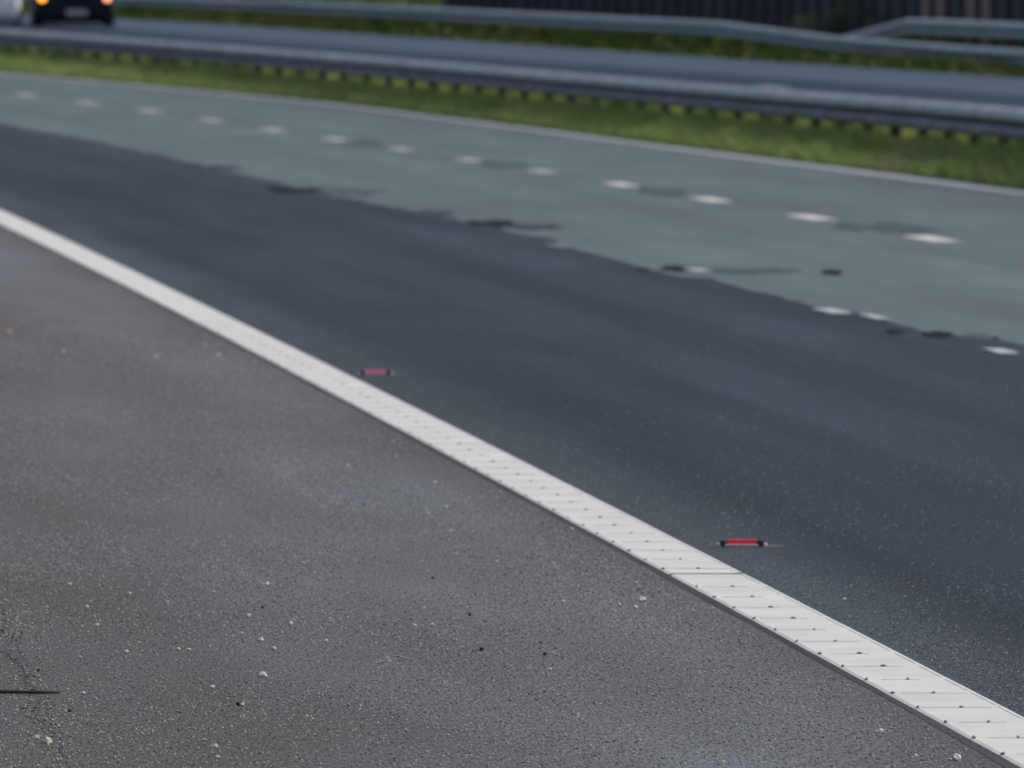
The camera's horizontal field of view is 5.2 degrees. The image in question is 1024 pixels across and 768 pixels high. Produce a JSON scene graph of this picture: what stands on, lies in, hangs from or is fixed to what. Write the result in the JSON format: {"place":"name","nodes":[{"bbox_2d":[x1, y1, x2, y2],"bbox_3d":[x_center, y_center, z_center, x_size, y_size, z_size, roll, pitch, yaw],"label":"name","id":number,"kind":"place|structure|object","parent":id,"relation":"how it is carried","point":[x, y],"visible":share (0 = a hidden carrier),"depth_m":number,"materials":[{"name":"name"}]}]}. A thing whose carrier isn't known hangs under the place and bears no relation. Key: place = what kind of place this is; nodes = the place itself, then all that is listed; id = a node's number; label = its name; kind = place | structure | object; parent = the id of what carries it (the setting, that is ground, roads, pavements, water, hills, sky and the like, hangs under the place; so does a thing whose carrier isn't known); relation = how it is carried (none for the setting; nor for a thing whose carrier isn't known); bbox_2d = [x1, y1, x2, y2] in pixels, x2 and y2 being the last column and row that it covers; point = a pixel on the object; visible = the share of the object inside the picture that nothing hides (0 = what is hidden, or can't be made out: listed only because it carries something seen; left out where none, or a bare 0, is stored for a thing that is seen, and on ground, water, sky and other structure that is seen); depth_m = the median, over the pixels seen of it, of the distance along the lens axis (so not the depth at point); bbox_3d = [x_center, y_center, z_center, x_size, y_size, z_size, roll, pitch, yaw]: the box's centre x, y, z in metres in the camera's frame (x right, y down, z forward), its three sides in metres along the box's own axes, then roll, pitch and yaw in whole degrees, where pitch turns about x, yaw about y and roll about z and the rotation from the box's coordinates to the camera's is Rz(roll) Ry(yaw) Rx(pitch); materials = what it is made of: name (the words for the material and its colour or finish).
{"place":"outdoors","nodes":[
{"label":"outdoors","id":0,"kind":"place"},
{"bbox_2d":[0,226,1004,767],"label":"hard shoulder","id":1,"kind":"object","parent":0,"point":[38,284],"visible":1,"depth_m":32.85},
{"bbox_2d":[0,689,59,693],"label":"twig","id":2,"kind":"object","parent":1,"relation":"on","point":[29,692],"visible":1,"depth_m":28.68,"materials":[{"name":"wood"}]},
{"bbox_2d":[3,627,70,767],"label":"shoulder crack","id":3,"kind":"object","parent":1,"relation":"on","point":[25,682],"visible":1,"depth_m":28.26,"materials":[{"name":"asphalt"}]},
{"bbox_2d":[0,605,80,767],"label":"crack grit","id":4,"kind":"object","parent":1,"relation":"on","point":[35,707],"visible":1,"depth_m":28.21,"materials":[{"name":"grey gravel"}]},
{"bbox_2d":[42,737,51,743],"bbox_3d":[-1.093,0.839,26.785,0.021,0.017,0.026,2,3,42],"label":"pebble","id":5,"kind":"object","parent":1,"relation":"on","point":[46,740],"visible":1,"depth_m":26.78,"materials":[{"name":"stone"}]},
{"bbox_2d":[258,671,266,676],"bbox_3d":[-0.647,0.750,29.411,0.023,0.017,0.022,1,2,37],"label":"pebble","id":6,"kind":"object","parent":1,"relation":"on","point":[262,674],"visible":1,"depth_m":29.41,"materials":[{"name":"stone"}]},
{"bbox_2d":[0,333,989,767],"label":"loose chippings","id":7,"kind":"object","parent":1,"relation":"on","point":[360,589],"visible":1,"depth_m":33.11,"materials":[{"name":"grey gravel"}]},
{"bbox_2d":[0,321,994,767],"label":"shoulder grit","id":8,"kind":"object","parent":1,"relation":"on","point":[332,471],"visible":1,"depth_m":32.83,"materials":[{"name":"grey gravel"}]},
{"bbox_2d":[0,224,1020,767],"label":"bitumen joint","id":9,"kind":"object","parent":1,"relation":"on","point":[996,758],"visible":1,"depth_m":34.90,"materials":[{"name":"black asphalt"}]},
{"bbox_2d":[638,596,645,601],"bbox_3d":[0.378,0.626,33.099,0.021,0.017,0.022,2,3,44],"label":"pebble","id":10,"kind":"object","parent":1,"relation":"on","point":[641,599],"visible":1,"depth_m":33.09,"materials":[{"name":"stone"}]},
{"bbox_2d":[952,753,960,759],"bbox_3d":[1.024,0.858,26.202,0.022,0.017,0.023,1,2,37],"label":"pebble","id":11,"kind":"object","parent":1,"relation":"on","point":[955,756],"visible":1,"depth_m":26.20,"materials":[{"name":"stone"}]},
{"bbox_2d":[0,72,1023,344],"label":"carriageway","id":12,"kind":"structure","parent":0,"point":[970,280],"depth_m":103.49,"materials":[{"name":"grey asphalt"}]},
{"bbox_2d":[14,94,37,95],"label":"lane marking","id":13,"kind":"object","parent":12,"relation":"on","point":[26,94],"visible":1,"depth_m":182.51,"materials":[{"name":"white paint"}]},
{"bbox_2d":[72,101,102,103],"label":"lane marking","id":14,"kind":"object","parent":12,"relation":"on","point":[86,102],"visible":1,"depth_m":174.09,"materials":[{"name":"white paint"}]},
{"bbox_2d":[137,110,160,111],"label":"lane marking","id":15,"kind":"object","parent":12,"relation":"on","point":[148,110],"visible":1,"depth_m":165.89,"materials":[{"name":"white paint"}]},
{"bbox_2d":[198,119,226,121],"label":"lane marking","id":16,"kind":"object","parent":12,"relation":"on","point":[212,120],"visible":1,"depth_m":157.27,"materials":[{"name":"white paint"}]},
{"bbox_2d":[194,165,242,170],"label":"bitumen patch","id":17,"kind":"object","parent":12,"relation":"on","point":[216,167],"visible":1,"depth_m":118.44,"materials":[{"name":"grey asphalt"}]},
{"bbox_2d":[256,128,286,130],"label":"lane marking","id":18,"kind":"object","parent":12,"relation":"on","point":[271,129],"visible":1,"depth_m":149.28,"materials":[{"name":"white paint"}]},
{"bbox_2d":[321,138,353,140],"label":"lane marking","id":19,"kind":"object","parent":12,"relation":"on","point":[337,139],"visible":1,"depth_m":140.61,"materials":[{"name":"white paint"}]},
{"bbox_2d":[312,188,391,195],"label":"bitumen patch","id":20,"kind":"object","parent":12,"relation":"on","point":[347,191],"visible":1,"depth_m":103.60,"materials":[{"name":"grey asphalt"}]},
{"bbox_2d":[340,138,384,145],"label":"bitumen patch","id":21,"kind":"object","parent":12,"relation":"on","point":[363,142],"visible":1,"depth_m":138.00,"materials":[{"name":"grey asphalt"}]},
{"bbox_2d":[386,148,416,150],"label":"lane marking","id":22,"kind":"object","parent":12,"relation":"on","point":[400,149],"visible":1,"depth_m":132.39,"materials":[{"name":"white paint"}]},
{"bbox_2d":[405,209,453,215],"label":"bitumen patch","id":23,"kind":"object","parent":12,"relation":"on","point":[426,212],"visible":1,"depth_m":93.41,"materials":[{"name":"grey asphalt"}]},
{"bbox_2d":[456,159,481,160],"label":"lane marking","id":24,"kind":"object","parent":12,"relation":"on","point":[468,159],"visible":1,"depth_m":124.22,"materials":[{"name":"white paint"}]},
{"bbox_2d":[467,220,520,226],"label":"bitumen patch","id":25,"kind":"object","parent":12,"relation":"on","point":[499,223],"visible":1,"depth_m":88.81,"materials":[{"name":"grey asphalt"}]},
{"bbox_2d":[478,160,531,167],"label":"bitumen patch","id":26,"kind":"object","parent":12,"relation":"on","point":[492,163],"visible":1,"depth_m":120.63,"materials":[{"name":"grey asphalt"}]},
{"bbox_2d":[0,123,1023,716],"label":"resurfaced lane","id":27,"kind":"structure","parent":12,"relation":"on","point":[256,253],"depth_m":53.65,"materials":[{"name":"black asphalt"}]},
{"bbox_2d":[267,187,324,193],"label":"bitumen patch","id":28,"kind":"object","parent":27,"relation":"on","point":[298,190],"visible":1,"depth_m":104.17,"materials":[{"name":"grey asphalt"}]},
{"bbox_2d":[352,370,404,375],"bbox_3d":[-0.623,-0.051,53.029,0.245,0.034,0.320,0,2,0],"label":"road stud","id":29,"kind":"object","parent":27,"relation":"on","point":[375,372],"visible":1,"depth_m":52.97,"materials":[{"name":"red plastic"}]},
{"bbox_2d":[542,244,575,247],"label":"worn dash","id":30,"kind":"object","parent":27,"relation":"on","point":[558,245],"visible":1,"depth_m":80.66,"materials":[{"name":"paint"}]},
{"bbox_2d":[634,267,649,270],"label":"bitumen patch","id":31,"kind":"object","parent":27,"relation":"on","point":[643,269],"visible":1,"depth_m":73.62,"materials":[{"name":"grey asphalt"}]},
{"bbox_2d":[707,539,784,547],"bbox_3d":[0.747,0.511,36.388,0.245,0.034,0.320,0,2,0],"label":"road stud","id":32,"kind":"object","parent":27,"relation":"on","point":[742,543],"visible":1,"depth_m":36.33,"materials":[{"name":"red plastic"}]},
{"bbox_2d":[812,308,852,313],"bbox_3d":[1.796,-0.410,63.773,0.129,0.004,1.063,0,2,-5],"label":"worn dash","id":33,"kind":"object","parent":27,"relation":"on","point":[832,311],"visible":1,"depth_m":63.71,"materials":[{"name":"white paint"}]},
{"bbox_2d":[857,314,891,319],"bbox_3d":[1.995,-0.369,62.573,0.089,0.004,0.910,0,2,-5],"label":"worn dash","id":34,"kind":"object","parent":27,"relation":"on","point":[872,316],"visible":1,"depth_m":62.54,"materials":[{"name":"white paint"}]},
{"bbox_2d":[922,330,954,338],"bbox_3d":[2.225,-0.257,59.392,0.176,0.006,1.370,0,2,0],"label":"bitumen patch","id":35,"kind":"object","parent":27,"relation":"on","point":[939,334],"visible":1,"depth_m":59.32,"materials":[{"name":"black asphalt"}]},
{"bbox_2d":[981,348,1019,353],"bbox_3d":[2.428,-0.164,56.477,0.108,0.004,0.810,0,2,-4],"label":"worn dash","id":36,"kind":"object","parent":27,"relation":"on","point":[1000,351],"visible":1,"depth_m":56.50,"materials":[{"name":"white paint"}]},
{"bbox_2d":[0,210,1023,767],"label":"edge line","id":37,"kind":"object","parent":12,"relation":"on","point":[968,714],"visible":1,"depth_m":36.66,"materials":[{"name":"paint"}]},
{"bbox_2d":[0,73,1023,194],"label":"edge line","id":38,"kind":"object","parent":12,"relation":"on","point":[832,168],"visible":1,"depth_m":137.35,"materials":[{"name":"white paint"}]},
{"bbox_2d":[505,224,564,229],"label":"bitumen patch","id":39,"kind":"object","parent":12,"relation":"on","point":[535,226],"visible":1,"depth_m":87.61,"materials":[{"name":"grey asphalt"}]},
{"bbox_2d":[526,170,559,172],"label":"lane marking","id":40,"kind":"object","parent":12,"relation":"on","point":[542,171],"visible":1,"depth_m":115.80,"materials":[{"name":"white paint"}]},
{"bbox_2d":[603,183,638,185],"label":"lane marking","id":41,"kind":"object","parent":12,"relation":"on","point":[620,184],"visible":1,"depth_m":107.64,"materials":[{"name":"white paint"}]},
{"bbox_2d":[639,187,688,195],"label":"bitumen patch","id":42,"kind":"object","parent":12,"relation":"on","point":[668,191],"visible":1,"depth_m":103.60,"materials":[{"name":"grey asphalt"}]},
{"bbox_2d":[660,265,692,271],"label":"bitumen patch","id":43,"kind":"object","parent":12,"relation":"on","point":[676,268],"visible":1,"depth_m":73.92,"materials":[{"name":"black asphalt"}]},
{"bbox_2d":[682,268,712,271],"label":"worn dash","id":44,"kind":"object","parent":12,"relation":"on","point":[697,269],"visible":1,"depth_m":73.37,"materials":[{"name":"white paint"}]},
{"bbox_2d":[687,197,732,201],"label":"lane marking","id":45,"kind":"object","parent":12,"relation":"on","point":[709,199],"visible":1,"depth_m":99.55,"materials":[{"name":"white paint"}]},
{"bbox_2d":[702,267,802,272],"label":"bitumen patch","id":46,"kind":"object","parent":12,"relation":"on","point":[756,270],"visible":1,"depth_m":73.36,"materials":[{"name":"grey asphalt"}]},
{"bbox_2d":[786,215,836,219],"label":"lane marking","id":47,"kind":"object","parent":12,"relation":"on","point":[811,217],"visible":1,"depth_m":91.31,"materials":[{"name":"white paint"}]},
{"bbox_2d":[821,269,842,274],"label":"bitumen patch","id":48,"kind":"object","parent":12,"relation":"on","point":[833,272],"visible":1,"depth_m":72.85,"materials":[{"name":"black asphalt"}]},
{"bbox_2d":[832,221,869,230],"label":"bitumen patch","id":49,"kind":"object","parent":12,"relation":"on","point":[853,226],"visible":1,"depth_m":87.63,"materials":[{"name":"grey asphalt"}]},
{"bbox_2d":[885,329,904,334],"bbox_3d":[2.015,-0.273,59.856,0.094,0.006,1.016,0,2,0],"label":"bitumen patch","id":50,"kind":"object","parent":12,"relation":"on","point":[893,332],"visible":1,"depth_m":59.78,"materials":[{"name":"black asphalt"}]},
{"bbox_2d":[868,221,939,234],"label":"bitumen patch","id":51,"kind":"object","parent":12,"relation":"on","point":[893,227],"visible":1,"depth_m":86.84,"materials":[{"name":"grey asphalt"}]},
{"bbox_2d":[904,236,961,241],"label":"lane marking","id":52,"kind":"object","parent":12,"relation":"on","point":[932,238],"visible":1,"depth_m":83.19,"materials":[{"name":"white paint"}]},
{"bbox_2d":[952,333,998,340],"bbox_3d":[2.405,-0.243,58.958,0.245,0.006,1.345,0,2,0],"label":"bitumen patch","id":53,"kind":"object","parent":12,"relation":"on","point":[978,336],"visible":1,"depth_m":58.96,"materials":[{"name":"grey asphalt"}]},
{"bbox_2d":[0,21,1023,105],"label":"opposite carriageway","id":54,"kind":"structure","parent":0,"point":[883,90],"depth_m":216.44,"materials":[{"name":"grey asphalt"}]},
{"bbox_2d":[0,0,20,23],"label":"van","id":55,"kind":"object","parent":54,"relation":"on","point":[10,11],"visible":1,"depth_m":295.78,"materials":[{"name":"white paint"}]},
{"bbox_2d":[31,0,114,26],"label":"car","id":56,"kind":"object","parent":54,"relation":"on","point":[102,12],"visible":0.99,"depth_m":289.27,"materials":[{"name":"paint"}]},
{"bbox_2d":[0,63,1023,189],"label":"central reserve","id":57,"kind":"structure","parent":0,"point":[974,181],"depth_m":146.10,"materials":[{"name":"soil"}]},
{"bbox_2d":[0,45,1023,189],"bbox_3d":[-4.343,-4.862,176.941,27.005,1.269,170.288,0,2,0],"label":"median grass","id":58,"kind":"structure","parent":57,"relation":"on","point":[991,159],"depth_m":146.36,"materials":[{"name":"plant"}]},
{"bbox_2d":[0,28,1023,147],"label":"safety barrier","id":59,"kind":"object","parent":57,"relation":"on","point":[896,114],"visible":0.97,"depth_m":149.84,"materials":[{"name":"metal"}]},
{"bbox_2d":[21,15,1023,94],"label":"opposite hard shoulder","id":60,"kind":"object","parent":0,"point":[979,83],"visible":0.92,"depth_m":231.94},
{"bbox_2d":[21,0,1023,77],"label":"verge","id":61,"kind":"structure","parent":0,"point":[401,3],"depth_m":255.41,"materials":[{"name":"green plant"}]},
{"bbox_2d":[20,0,1023,65],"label":"safety barrier","id":62,"kind":"object","parent":61,"relation":"on","point":[679,28],"visible":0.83,"depth_m":249.26,"materials":[{"name":"metal"}]},
{"bbox_2d":[442,0,1023,48],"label":"timber fence","id":63,"kind":"object","parent":61,"relation":"on","point":[779,14],"visible":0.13,"depth_m":244.07,"materials":[{"name":"brown wood"}]},
{"bbox_2d":[784,0,871,36],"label":"shrub","id":64,"kind":"object","parent":61,"relation":"on","point":[805,27],"visible":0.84,"depth_m":233.16,"materials":[{"name":"green plant"}]},
{"bbox_2d":[861,15,889,30],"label":"shrub","id":65,"kind":"object","parent":61,"relation":"on","point":[872,24],"visible":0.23,"depth_m":229.11,"materials":[{"name":"green plant"}]},
{"bbox_2d":[828,19,1023,51],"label":"safety barrier","id":66,"kind":"object","parent":61,"relation":"on","point":[1009,32],"visible":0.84,"depth_m":217.40,"materials":[{"name":"metal"}]}
]}

